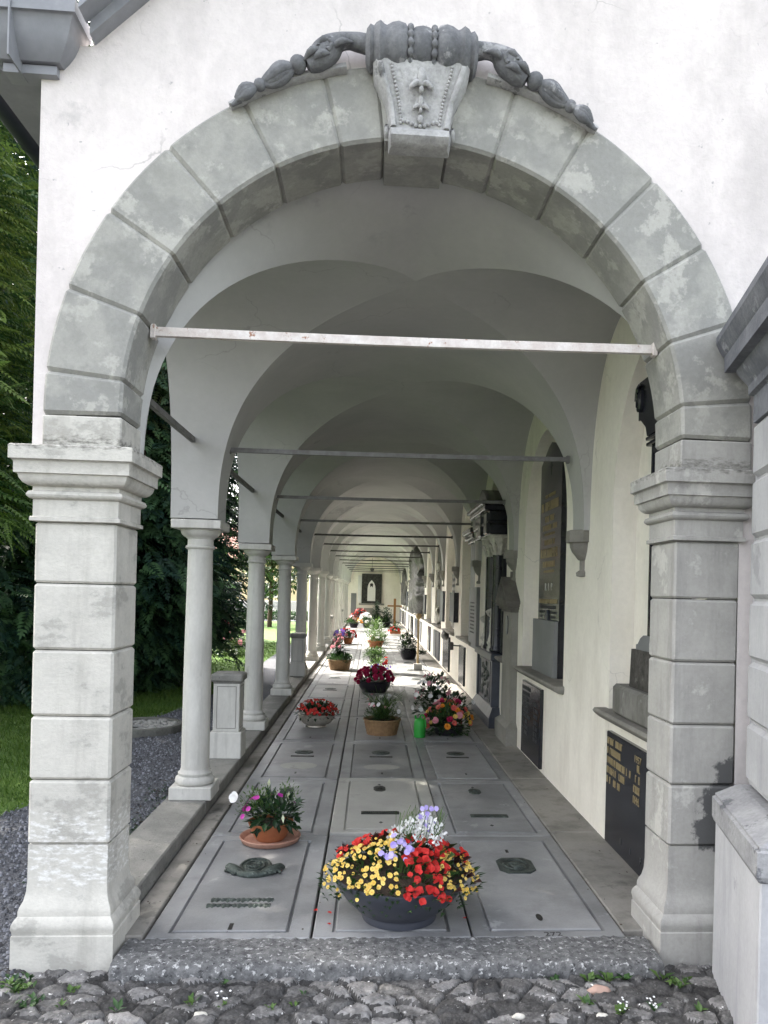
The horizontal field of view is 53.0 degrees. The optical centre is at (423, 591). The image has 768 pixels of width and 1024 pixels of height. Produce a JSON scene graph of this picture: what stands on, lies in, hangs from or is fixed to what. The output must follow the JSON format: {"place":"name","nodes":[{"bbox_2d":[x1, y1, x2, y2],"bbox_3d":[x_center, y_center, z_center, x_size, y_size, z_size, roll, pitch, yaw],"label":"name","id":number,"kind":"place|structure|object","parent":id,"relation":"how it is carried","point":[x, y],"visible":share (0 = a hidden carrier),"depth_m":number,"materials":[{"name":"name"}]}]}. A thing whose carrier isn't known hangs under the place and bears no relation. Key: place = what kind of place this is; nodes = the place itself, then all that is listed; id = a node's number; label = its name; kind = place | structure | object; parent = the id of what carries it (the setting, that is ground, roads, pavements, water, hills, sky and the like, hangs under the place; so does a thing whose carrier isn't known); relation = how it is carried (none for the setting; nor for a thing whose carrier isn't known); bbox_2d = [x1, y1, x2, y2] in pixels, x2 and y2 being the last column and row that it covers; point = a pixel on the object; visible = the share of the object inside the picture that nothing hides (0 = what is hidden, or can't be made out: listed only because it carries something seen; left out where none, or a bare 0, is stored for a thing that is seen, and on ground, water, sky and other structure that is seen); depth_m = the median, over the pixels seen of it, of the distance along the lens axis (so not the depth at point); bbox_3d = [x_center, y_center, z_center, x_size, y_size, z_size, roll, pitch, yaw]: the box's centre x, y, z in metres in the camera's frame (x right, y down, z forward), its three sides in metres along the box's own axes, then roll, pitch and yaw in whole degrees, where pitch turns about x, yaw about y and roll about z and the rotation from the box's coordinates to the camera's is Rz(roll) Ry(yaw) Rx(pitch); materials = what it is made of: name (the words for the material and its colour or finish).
{"place":"outdoors","nodes":[
{"label":"outdoors","id":0,"kind":"place"},
{"bbox_2d":[0,619,307,980],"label":"gravel path","id":1,"kind":"structure","parent":0,"point":[269,670],"depth_m":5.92,"materials":[{"name":"grey gravel"}]},
{"bbox_2d":[132,717,181,737],"bbox_3d":[-3.226,1.570,8.852,0.890,0.115,0.890,1,0,-4],"label":"stone ring","id":2,"kind":"object","parent":1,"relation":"on","point":[144,727],"visible":0.63,"depth_m":8.76,"materials":[{"name":"stone"}]},
{"bbox_2d":[0,621,307,815],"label":"lawn","id":3,"kind":"structure","parent":0,"point":[270,633],"depth_m":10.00,"materials":[{"name":"green plant"}]},
{"bbox_2d":[0,120,38,560],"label":"spruce tree","id":4,"kind":"object","parent":3,"relation":"on","point":[14,196],"visible":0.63,"depth_m":8.15,"materials":[{"name":"green plant"}]},
{"bbox_2d":[0,124,173,708],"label":"hemlock tree","id":5,"kind":"object","parent":3,"relation":"on","point":[16,674],"visible":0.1,"depth_m":10.31,"materials":[{"name":"green plant"}]},
{"bbox_2d":[76,445,187,692],"bbox_3d":[-4.778,-0.220,12.692,2.511,4.421,2.411,1,0,-4],"label":"conifer","id":6,"kind":"object","parent":3,"relation":"on","point":[156,675],"visible":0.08,"depth_m":12.23,"materials":[{"name":"green plant"}]},
{"bbox_2d":[0,0,276,675],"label":"hemlock tree","id":7,"kind":"object","parent":3,"relation":"on","point":[226,617],"visible":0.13,"depth_m":11.82,"materials":[{"name":"green plant"}]},
{"bbox_2d":[212,616,245,655],"bbox_3d":[-4.978,1.051,19.279,1.792,1.216,1.770,1,0,-4],"label":"flowering shrub","id":8,"kind":"object","parent":3,"relation":"on","point":[239,641],"visible":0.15,"depth_m":18.90,"materials":[{"name":"green plant"}]},
{"bbox_2d":[238,551,296,626],"bbox_3d":[-6.895,-0.808,33.550,3.410,4.730,2.929,1,0,30],"label":"broadleaf tree","id":9,"kind":"object","parent":3,"relation":"on","point":[270,574],"visible":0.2,"depth_m":33.51,"materials":[{"name":"green plant"}]},
{"bbox_2d":[311,629,364,937],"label":"floor","id":10,"kind":"structure","parent":0,"point":[330,826],"depth_m":5.04,"materials":[{"name":"grey stone"}]},
{"bbox_2d":[144,836,327,939],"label":"grave slab","id":11,"kind":"structure","parent":10,"relation":"on","point":[235,887],"depth_m":4.03,"materials":[{"name":"stone"}]},
{"bbox_2d":[229,776,304,848],"bbox_3d":[-0.991,1.385,4.867,0.494,0.396,0.428,1,0,-4],"label":"terracotta pot","id":12,"kind":"object","parent":11,"relation":"on","point":[273,830],"visible":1,"depth_m":4.84,"materials":[{"name":"ceramic"}]},
{"bbox_2d":[212,779,337,841],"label":"grave slab","id":13,"kind":"structure","parent":10,"relation":"on","point":[318,796],"depth_m":5.70,"materials":[{"name":"stone"}]},
{"bbox_2d":[249,741,343,783],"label":"grave slab","id":14,"kind":"structure","parent":10,"relation":"on","point":[302,760],"depth_m":7.17,"materials":[{"name":"stone"}]},
{"bbox_2d":[274,716,348,743],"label":"grave slab","id":15,"kind":"structure","parent":10,"relation":"on","point":[295,728],"depth_m":8.68,"materials":[{"name":"stone"}]},
{"bbox_2d":[293,698,340,727],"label":"potted flowers","id":16,"kind":"object","parent":15,"relation":"on","point":[312,714],"visible":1,"depth_m":8.91,"materials":[{"name":"plant"}]},
{"bbox_2d":[290,698,351,716],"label":"grave slab","id":17,"kind":"structure","parent":10,"relation":"on","point":[344,706],"depth_m":10.82,"materials":[{"name":"stone"}]},
{"bbox_2d":[302,685,353,698],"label":"grave slab","id":18,"kind":"structure","parent":10,"relation":"on","point":[333,691],"depth_m":12.15,"materials":[{"name":"stone"}]},
{"bbox_2d":[311,674,355,686],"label":"grave slab","id":19,"kind":"structure","parent":10,"relation":"on","point":[327,679],"depth_m":13.80,"materials":[{"name":"stone"}]},
{"bbox_2d":[318,666,357,674],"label":"grave slab","id":20,"kind":"structure","parent":10,"relation":"on","point":[352,670],"depth_m":15.23,"materials":[{"name":"stone"}]},
{"bbox_2d":[325,637,353,670],"bbox_3d":[-1.677,1.248,15.597,0.638,0.676,0.584,1,0,-4],"label":"wicker basket","id":21,"kind":"object","parent":20,"relation":"on","point":[340,660],"visible":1,"depth_m":15.48,"materials":[{"name":"wicker"}]},
{"bbox_2d":[361,645,387,649],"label":"grave slab","id":22,"kind":"structure","parent":10,"relation":"on","point":[366,647],"depth_m":22.00,"materials":[{"name":"stone"}]},
{"bbox_2d":[364,630,390,647],"bbox_3d":[-1.306,1.351,22.063,0.840,0.541,0.652,1,0,16],"label":"terracotta bowl","id":23,"kind":"object","parent":22,"relation":"on","point":[377,640],"visible":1,"depth_m":21.96,"materials":[{"name":"orange ceramic"}]},
{"bbox_2d":[358,660,392,666],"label":"grave slab","id":24,"kind":"structure","parent":10,"relation":"on","point":[362,663],"depth_m":17.09,"materials":[{"name":"stone"}]},
{"bbox_2d":[362,646,387,662],"bbox_3d":[-1.094,1.404,17.418,0.638,0.399,0.548,1,0,-4],"label":"green pot plant","id":25,"kind":"object","parent":24,"relation":"on","point":[373,652],"visible":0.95,"depth_m":17.34,"materials":[{"name":"green plant"}]},
{"bbox_2d":[353,685,401,699],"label":"grave slab","id":26,"kind":"structure","parent":10,"relation":"on","point":[391,690],"depth_m":12.07,"materials":[{"name":"stone"}]},
{"bbox_2d":[354,664,394,692],"bbox_3d":[-0.778,1.379,12.298,0.664,0.446,0.613,1,0,-4],"label":"black pot","id":27,"kind":"object","parent":26,"relation":"on","point":[378,680],"visible":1,"depth_m":12.13,"materials":[{"name":"plant"}]},
{"bbox_2d":[350,699,407,717],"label":"grave slab","id":28,"kind":"structure","parent":10,"relation":"on","point":[358,708],"depth_m":10.59,"materials":[{"name":"stone"}]},
{"bbox_2d":[346,717,414,742],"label":"grave slab","id":29,"kind":"structure","parent":10,"relation":"on","point":[356,732],"depth_m":8.60,"materials":[{"name":"stone"}]},
{"bbox_2d":[361,686,404,735],"bbox_3d":[-0.454,1.346,8.678,0.488,0.514,0.470,1,0,-4],"label":"potted plant","id":30,"kind":"object","parent":29,"relation":"on","point":[383,720],"visible":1,"depth_m":8.59,"materials":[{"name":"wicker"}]},
{"bbox_2d":[340,742,424,777],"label":"grave slab","id":31,"kind":"structure","parent":10,"relation":"on","point":[377,760],"depth_m":7.27,"materials":[{"name":"stone"}]},
{"bbox_2d":[125,622,642,942],"bbox_3d":[-1.317,1.635,22.406,2.715,0.072,37.743,1,0,-4],"label":"floor border","id":32,"kind":"object","parent":10,"relation":"on","point":[579,837],"visible":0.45,"depth_m":5.19,"materials":[{"name":"stone"}]},
{"bbox_2d":[467,490,507,728],"bbox_3d":[0.836,0.165,9.949,0.430,2.950,1.560,1,0,-4],"label":"black monument","id":33,"kind":"object","parent":32,"relation":"on","point":[490,529],"visible":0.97,"depth_m":9.43,"materials":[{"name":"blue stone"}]},
{"bbox_2d":[494,571,519,745],"bbox_3d":[0.907,0.709,8.481,0.167,1.860,0.720,1,0,-4],"label":"gabled stele","id":34,"kind":"object","parent":32,"relation":"on","point":[507,601],"visible":1,"depth_m":8.28,"materials":[{"name":"stone"}]},
{"bbox_2d":[330,778,441,835],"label":"grave slab","id":35,"kind":"structure","parent":10,"relation":"on","point":[363,806],"depth_m":5.75,"materials":[{"name":"stone"}]},
{"bbox_2d":[312,836,470,938],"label":"grave slab","id":36,"kind":"structure","parent":10,"relation":"on","point":[344,918],"depth_m":3.74,"materials":[{"name":"stone"}]},
{"bbox_2d":[317,804,484,930],"bbox_3d":[-0.103,1.335,3.760,0.856,0.541,0.804,1,0,-4],"label":"flower bowl","id":37,"kind":"object","parent":36,"relation":"on","point":[410,880],"visible":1,"depth_m":3.67,"materials":[{"name":"plastic"}]},
{"bbox_2d":[390,655,421,660],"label":"grave slab","id":38,"kind":"structure","parent":10,"relation":"on","point":[395,657],"depth_m":18.59,"materials":[{"name":"stone"}]},
{"bbox_2d":[397,629,429,659],"bbox_3d":[-0.243,1.254,18.420,0.829,0.744,0.560,1,0,-4],"label":"dark round pot","id":39,"kind":"object","parent":38,"relation":"on","point":[407,652],"visible":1,"depth_m":18.31,"materials":[{"name":"plastic"}]},
{"bbox_2d":[391,660,426,667],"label":"grave slab","id":40,"kind":"structure","parent":10,"relation":"on","point":[399,663],"depth_m":17.30,"materials":[{"name":"stone"}]},
{"bbox_2d":[393,667,430,675],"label":"grave slab","id":41,"kind":"structure","parent":10,"relation":"on","point":[404,671],"depth_m":15.55,"materials":[{"name":"stone"}]},
{"bbox_2d":[413,613,421,669],"bbox_3d":[-0.105,1.040,15.949,0.170,1.170,0.170,1,0,-4],"label":"wooden pole","id":42,"kind":"object","parent":41,"relation":"on","point":[417,666],"visible":1,"depth_m":15.93,"materials":[{"name":"wood"}]},
{"bbox_2d":[396,676,439,686],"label":"grave slab","id":43,"kind":"structure","parent":10,"relation":"on","point":[408,680],"depth_m":13.97,"materials":[{"name":"stone"}]},
{"bbox_2d":[403,700,438,717],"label":"grave slab","id":44,"kind":"structure","parent":10,"relation":"on","point":[408,704],"depth_m":10.71,"materials":[{"name":"stone"}]},
{"bbox_2d":[399,686,443,699],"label":"grave slab","id":45,"kind":"structure","parent":10,"relation":"on","point":[407,693],"depth_m":12.43,"materials":[{"name":"stone"}]},
{"bbox_2d":[408,718,482,743],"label":"grave slab","id":46,"kind":"structure","parent":10,"relation":"on","point":[472,737],"depth_m":8.51,"materials":[{"name":"stone"}]},
{"bbox_2d":[414,714,425,737],"bbox_3d":[-0.040,1.485,8.576,0.136,0.256,0.263,1,0,-4],"label":"watering can","id":47,"kind":"object","parent":46,"relation":"on","point":[419,727],"visible":1,"depth_m":8.46,"materials":[{"name":"green plastic"}]},
{"bbox_2d":[411,670,474,722],"bbox_3d":[0.239,1.299,9.510,0.802,0.644,0.574,1,0,-4],"label":"balsam plant","id":48,"kind":"object","parent":46,"relation":"on","point":[432,697],"visible":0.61,"depth_m":9.47,"materials":[{"name":"multicoloured plant"}]},
{"bbox_2d":[423,698,473,736],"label":"potted flowers","id":49,"kind":"object","parent":46,"relation":"on","point":[447,728],"visible":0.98,"depth_m":8.66,"materials":[{"name":"multicoloured plant"}]},
{"bbox_2d":[416,743,509,780],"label":"grave slab","id":50,"kind":"structure","parent":10,"relation":"on","point":[456,762],"depth_m":7.27,"materials":[{"name":"stone"}]},
{"bbox_2d":[427,781,551,839],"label":"grave slab","id":51,"kind":"structure","parent":10,"relation":"on","point":[487,808],"depth_m":5.70,"materials":[{"name":"stone"}]},
{"bbox_2d":[444,836,624,937],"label":"grave slab","id":52,"kind":"structure","parent":10,"relation":"on","point":[536,886],"depth_m":4.12,"materials":[{"name":"stone"}]},
{"bbox_2d":[0,964,732,1023],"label":"cobble paving","id":53,"kind":"structure","parent":0,"point":[474,999],"depth_m":3.11,"materials":[{"name":"stone"}]},
{"bbox_2d":[2,980,36,993],"bbox_3d":[-1.636,1.602,3.116,0.122,0.049,0.082,1,0,-23],"label":"weed","id":54,"kind":"object","parent":53,"relation":"on","point":[18,987],"visible":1,"depth_m":3.12,"materials":[{"name":"green plant"}]},
{"bbox_2d":[14,991,45,1007],"bbox_3d":[-1.539,1.604,3.009,0.115,0.049,0.082,2,0,-40],"label":"weed","id":55,"kind":"object","parent":53,"relation":"on","point":[33,1002],"visible":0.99,"depth_m":3.02,"materials":[{"name":"green plant"}]},
{"bbox_2d":[462,527,475,586],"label":"slim black slab","id":56,"kind":"structure","parent":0,"point":[468,535],"depth_m":12.44,"materials":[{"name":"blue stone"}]},
{"bbox_2d":[712,256,767,1023],"bbox_3d":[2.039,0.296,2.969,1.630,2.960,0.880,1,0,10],"label":"chapel building","id":57,"kind":"structure","parent":0,"point":[740,929],"depth_m":3.13,"materials":[{"name":"white paint"}]},
{"label":"ground","id":58,"kind":"structure","parent":0,"visible":0},
{"bbox_2d":[8,443,161,972],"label":"stone pier","id":59,"kind":"structure","parent":58,"relation":"on","point":[79,908],"depth_m":3.35,"materials":[{"name":"grey stone"}]},
{"bbox_2d":[43,68,751,471],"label":"stone arch","id":60,"kind":"structure","parent":59,"relation":"on","point":[185,208],"depth_m":3.47,"materials":[{"name":"grey stone"}]},
{"bbox_2d":[228,31,365,110],"bbox_3d":[-0.540,-2.268,3.348,0.614,0.346,0.147,1,0,-4],"label":"carved garland","id":61,"kind":"object","parent":60,"relation":"attached to","point":[321,57],"visible":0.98,"depth_m":3.32,"materials":[{"name":"stone"}]},
{"bbox_2d":[150,324,657,357],"bbox_3d":[-0.065,-1.173,3.604,2.370,0.089,0.040,1,0,-4],"label":"tie rod","id":62,"kind":"object","parent":60,"relation":"attached to","point":[364,340],"visible":0.98,"depth_m":3.59,"materials":[{"name":"paint"}]},
{"bbox_2d":[365,20,478,157],"bbox_3d":[-0.010,-2.210,3.373,0.490,0.517,0.218,1,0,-4],"label":"carved keystone","id":63,"kind":"object","parent":60,"relation":"attached to","point":[422,75],"visible":1,"depth_m":3.32,"materials":[{"name":"stone"}]},
{"bbox_2d":[478,41,598,133],"bbox_3d":[0.489,-2.243,3.417,0.614,0.346,0.148,1,0,-4],"label":"carved garland","id":64,"kind":"object","parent":60,"relation":"attached to","point":[512,70],"visible":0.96,"depth_m":3.40,"materials":[{"name":"stone"}]},
{"bbox_2d":[129,623,346,903],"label":"kerb","id":65,"kind":"structure","parent":58,"relation":"on","point":[160,835],"depth_m":4.98,"materials":[{"name":"stone"}]},
{"bbox_2d":[168,519,229,800],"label":"stone column","id":66,"kind":"structure","parent":65,"relation":"on","point":[195,780],"depth_m":5.47,"materials":[{"name":"grey stone"}]},
{"bbox_2d":[209,671,246,758],"bbox_3d":[-1.742,1.094,6.878,0.280,0.752,0.264,1,0,-4],"label":"stone pedestal","id":67,"kind":"object","parent":65,"relation":"on","point":[227,736],"visible":0.99,"depth_m":6.77,"materials":[{"name":"grey stone"}]},
{"bbox_2d":[238,543,274,730],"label":"stone column","id":68,"kind":"structure","parent":65,"relation":"on","point":[254,718],"depth_m":8.20,"materials":[{"name":"grey stone"}]},
{"bbox_2d":[270,555,298,695],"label":"stone column","id":69,"kind":"structure","parent":65,"relation":"on","point":[282,685],"depth_m":10.93,"materials":[{"name":"grey stone"}]},
{"bbox_2d":[289,632,306,676],"bbox_3d":[-2.187,1.096,13.433,0.280,0.752,0.264,1,0,-4],"label":"stone pedestal","id":70,"kind":"object","parent":65,"relation":"on","point":[298,663],"visible":0.96,"depth_m":13.32,"materials":[{"name":"grey stone"}]},
{"bbox_2d":[292,563,312,674],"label":"stone column","id":71,"kind":"structure","parent":65,"relation":"on","point":[302,569],"depth_m":13.67,"materials":[{"name":"grey stone"}]},
{"bbox_2d":[306,568,321,660],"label":"stone column","id":72,"kind":"structure","parent":65,"relation":"on","point":[312,654],"depth_m":16.40,"materials":[{"name":"grey stone"}]},
{"bbox_2d":[316,571,328,650],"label":"stone column","id":73,"kind":"structure","parent":65,"relation":"on","point":[321,645],"depth_m":19.14,"materials":[{"name":"grey stone"}]},
{"bbox_2d":[324,574,333,643],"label":"stone column","id":74,"kind":"structure","parent":65,"relation":"on","point":[327,637],"depth_m":21.87,"materials":[{"name":"grey stone"}]},
{"bbox_2d":[331,576,337,637],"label":"stone column","id":75,"kind":"structure","parent":65,"relation":"on","point":[333,579],"depth_m":24.61,"materials":[{"name":"grey stone"}]},
{"bbox_2d":[335,577,341,632],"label":"stone column","id":76,"kind":"structure","parent":65,"relation":"on","point":[338,579],"depth_m":27.34,"materials":[{"name":"grey stone"}]},
{"bbox_2d":[221,528,308,601],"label":"yellow house","id":77,"kind":"structure","parent":58,"relation":"on","point":[293,597],"depth_m":46.57,"materials":[{"name":"yellow paint"}]},
{"bbox_2d":[0,0,767,838],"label":"arcade building","id":78,"kind":"structure","parent":58,"relation":"on","point":[672,94],"depth_m":4.59,"materials":[{"name":"white paint"}]},
{"bbox_2d":[149,398,194,441],"bbox_3d":[-1.552,-1.065,4.576,0.042,0.070,1.840,1,0,-4],"label":"side tie rod","id":79,"kind":"object","parent":78,"relation":"attached to","point":[157,409],"visible":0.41,"depth_m":4.74,"materials":[{"name":"grey metal"}]},
{"bbox_2d":[358,574,383,604],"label":"framed window memorial","id":80,"kind":"object","parent":78,"relation":"attached to","point":[369,589],"visible":0.98,"depth_m":41.07,"materials":[{"name":"grey stone"}]},
{"bbox_2d":[324,543,438,547],"bbox_3d":[-0.905,-1.001,16.587,2.510,0.076,0.038,1,0,-4],"label":"tie rod","id":81,"kind":"object","parent":78,"relation":"attached to","point":[383,545],"visible":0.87,"depth_m":16.57,"materials":[{"name":"metal"}]},
{"bbox_2d":[314,533,452,538],"bbox_3d":[-0.719,-1.002,13.853,2.510,0.076,0.038,1,0,-4],"label":"tie rod","id":82,"kind":"object","parent":78,"relation":"attached to","point":[451,537],"visible":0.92,"depth_m":13.84,"materials":[{"name":"metal"}]},
{"bbox_2d":[300,519,472,525],"bbox_3d":[-0.534,-1.002,11.120,2.510,0.076,0.038,1,0,-4],"label":"tie rod","id":83,"kind":"object","parent":78,"relation":"attached to","point":[381,522],"visible":0.91,"depth_m":11.11,"materials":[{"name":"grey metal"}]},
{"bbox_2d":[276,495,505,504],"bbox_3d":[-0.348,-1.003,8.386,2.510,0.076,0.038,1,0,-4],"label":"tie rod","id":84,"kind":"object","parent":78,"relation":"attached to","point":[503,502],"visible":0.88,"depth_m":8.37,"materials":[{"name":"grey metal"}]},
{"bbox_2d":[230,447,569,463],"bbox_3d":[-0.163,-1.004,5.652,2.510,0.076,0.038,1,0,-4],"label":"tie rod","id":85,"kind":"object","parent":78,"relation":"attached to","point":[566,459],"visible":0.89,"depth_m":5.64,"materials":[{"name":"grey metal"}]},
{"bbox_2d":[401,568,406,604],"bbox_3d":[-0.878,-0.231,34.820,0.264,1.650,3.252,1,0,-4],"label":"bronze group","id":86,"kind":"object","parent":78,"relation":"attached to","point":[403,588],"visible":0.91,"depth_m":34.07},
{"bbox_2d":[408,547,424,613],"bbox_3d":[-0.276,-0.410,24.939,0.408,2.200,4.812,1,0,-4],"label":"angel relief","id":87,"kind":"object","parent":78,"relation":"attached to","point":[416,590],"visible":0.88,"depth_m":23.64,"materials":[{"name":"grey stone"}]},
{"bbox_2d":[434,547,441,623],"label":"dark relief slab","id":88,"kind":"structure","parent":78,"relation":"attached to","point":[438,581],"depth_m":18.15,"materials":[{"name":"grey stone"}]},
{"bbox_2d":[441,630,450,671],"bbox_3d":[0.434,1.181,15.665,0.161,0.800,1.200,1,0,-4],"label":"lion head plaque","id":89,"kind":"object","parent":78,"relation":"attached to","point":[446,638],"visible":0.86,"depth_m":15.40,"materials":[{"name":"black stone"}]},
{"bbox_2d":[449,593,458,622],"bbox_3d":[0.567,0.291,14.195,0.094,0.540,0.751,1,0,-4],"label":"dark plaque","id":90,"kind":"object","parent":78,"relation":"attached to","point":[453,607],"visible":1,"depth_m":13.82,"materials":[{"name":"black stone"}]},
{"bbox_2d":[458,645,465,686],"bbox_3d":[0.652,1.241,12.994,0.039,0.640,0.720,1,0,-4],"label":"plaque","id":91,"kind":"object","parent":78,"relation":"attached to","point":[461,664],"visible":1,"depth_m":12.83,"materials":[{"name":"black stone"}]},
{"bbox_2d":[468,587,479,648],"bbox_3d":[0.762,0.388,11.558,0.057,0.905,0.840,1,0,-4],"label":"inscription panel","id":92,"kind":"object","parent":78,"relation":"attached to","point":[474,613],"visible":1,"depth_m":11.35,"materials":[{"name":"grey stone"}]},
{"bbox_2d":[503,550,517,580],"bbox_3d":[1.024,-0.280,8.479,0.268,0.342,0.268,1,0,-4],"label":"wall corbel","id":93,"kind":"object","parent":78,"relation":"attached to","point":[510,556],"depth_m":8.40,"materials":[{"name":"stone"}]},
{"bbox_2d":[521,679,543,768],"bbox_3d":[1.035,1.246,7.349,0.039,0.718,0.835,1,0,-4],"label":"memorial plaque","id":94,"kind":"object","parent":78,"relation":"attached to","point":[532,722],"visible":1,"depth_m":7.23,"materials":[{"name":"black stone"}]},
{"bbox_2d":[532,618,557,678],"bbox_3d":[1.135,0.518,7.213,0.039,0.502,0.880,1,0,-4],"label":"grey board","id":95,"kind":"object","parent":78,"relation":"on","point":[545,647],"visible":1,"depth_m":7.08,"materials":[{"name":"grey stone"}]},
{"bbox_2d":[538,442,566,678],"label":"pointed slab","id":96,"kind":"structure","parent":78,"relation":"attached to","point":[552,561],"depth_m":7.03,"materials":[{"name":"black stone"}]},
{"bbox_2d":[566,530,588,576],"bbox_3d":[1.209,-0.280,5.745,0.268,0.342,0.268,1,0,-4],"label":"wall corbel","id":97,"kind":"object","parent":78,"relation":"attached to","point":[578,540],"depth_m":5.67,"materials":[{"name":"stone"}]},
{"bbox_2d":[605,730,649,875],"bbox_3d":[1.239,1.253,4.346,0.039,0.712,1.265,1,0,-4],"label":"memorial plaque","id":98,"kind":"object","parent":78,"relation":"attached to","point":[627,770],"visible":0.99,"depth_m":4.57,"materials":[{"name":"black stone"}]},
{"bbox_2d":[612,377,688,728],"bbox_3d":[1.343,-0.246,4.306,0.190,2.030,1.110,1,0,-4],"label":"column monument","id":99,"kind":"object","parent":78,"relation":"on","point":[630,701],"depth_m":4.50,"materials":[{"name":"stone"}]},
{"bbox_2d":[630,467,755,966],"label":"stone pier","id":100,"kind":"structure","parent":58,"relation":"on","point":[696,519],"depth_m":3.54,"materials":[{"name":"grey stone"}]},
{"label":"forecourt","id":101,"kind":"structure","parent":0,"visible":0},
{"bbox_2d":[108,935,664,984],"bbox_3d":[-0.138,1.660,3.428,2.380,0.136,0.282,1,0,-4],"label":"stone threshold","id":102,"kind":"object","parent":101,"relation":"on","point":[207,960],"visible":0.86,"depth_m":3.36,"materials":[{"name":"stone"}]},
{"bbox_3d":[-1.517,1.631,23.826,0.740,0.054,1.642,1,0,-4],"label":"grave slab","id":103,"kind":"object","parent":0,"visible":0},
{"bbox_2d":[363,615,389,636],"bbox_3d":[-1.517,1.177,24.544,0.834,0.859,0.766,1,0,23],"label":"trailing green plant","id":104,"kind":"object","parent":103,"relation":"on","point":[374,628],"visible":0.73,"depth_m":24.51,"materials":[{"name":"green plant"}]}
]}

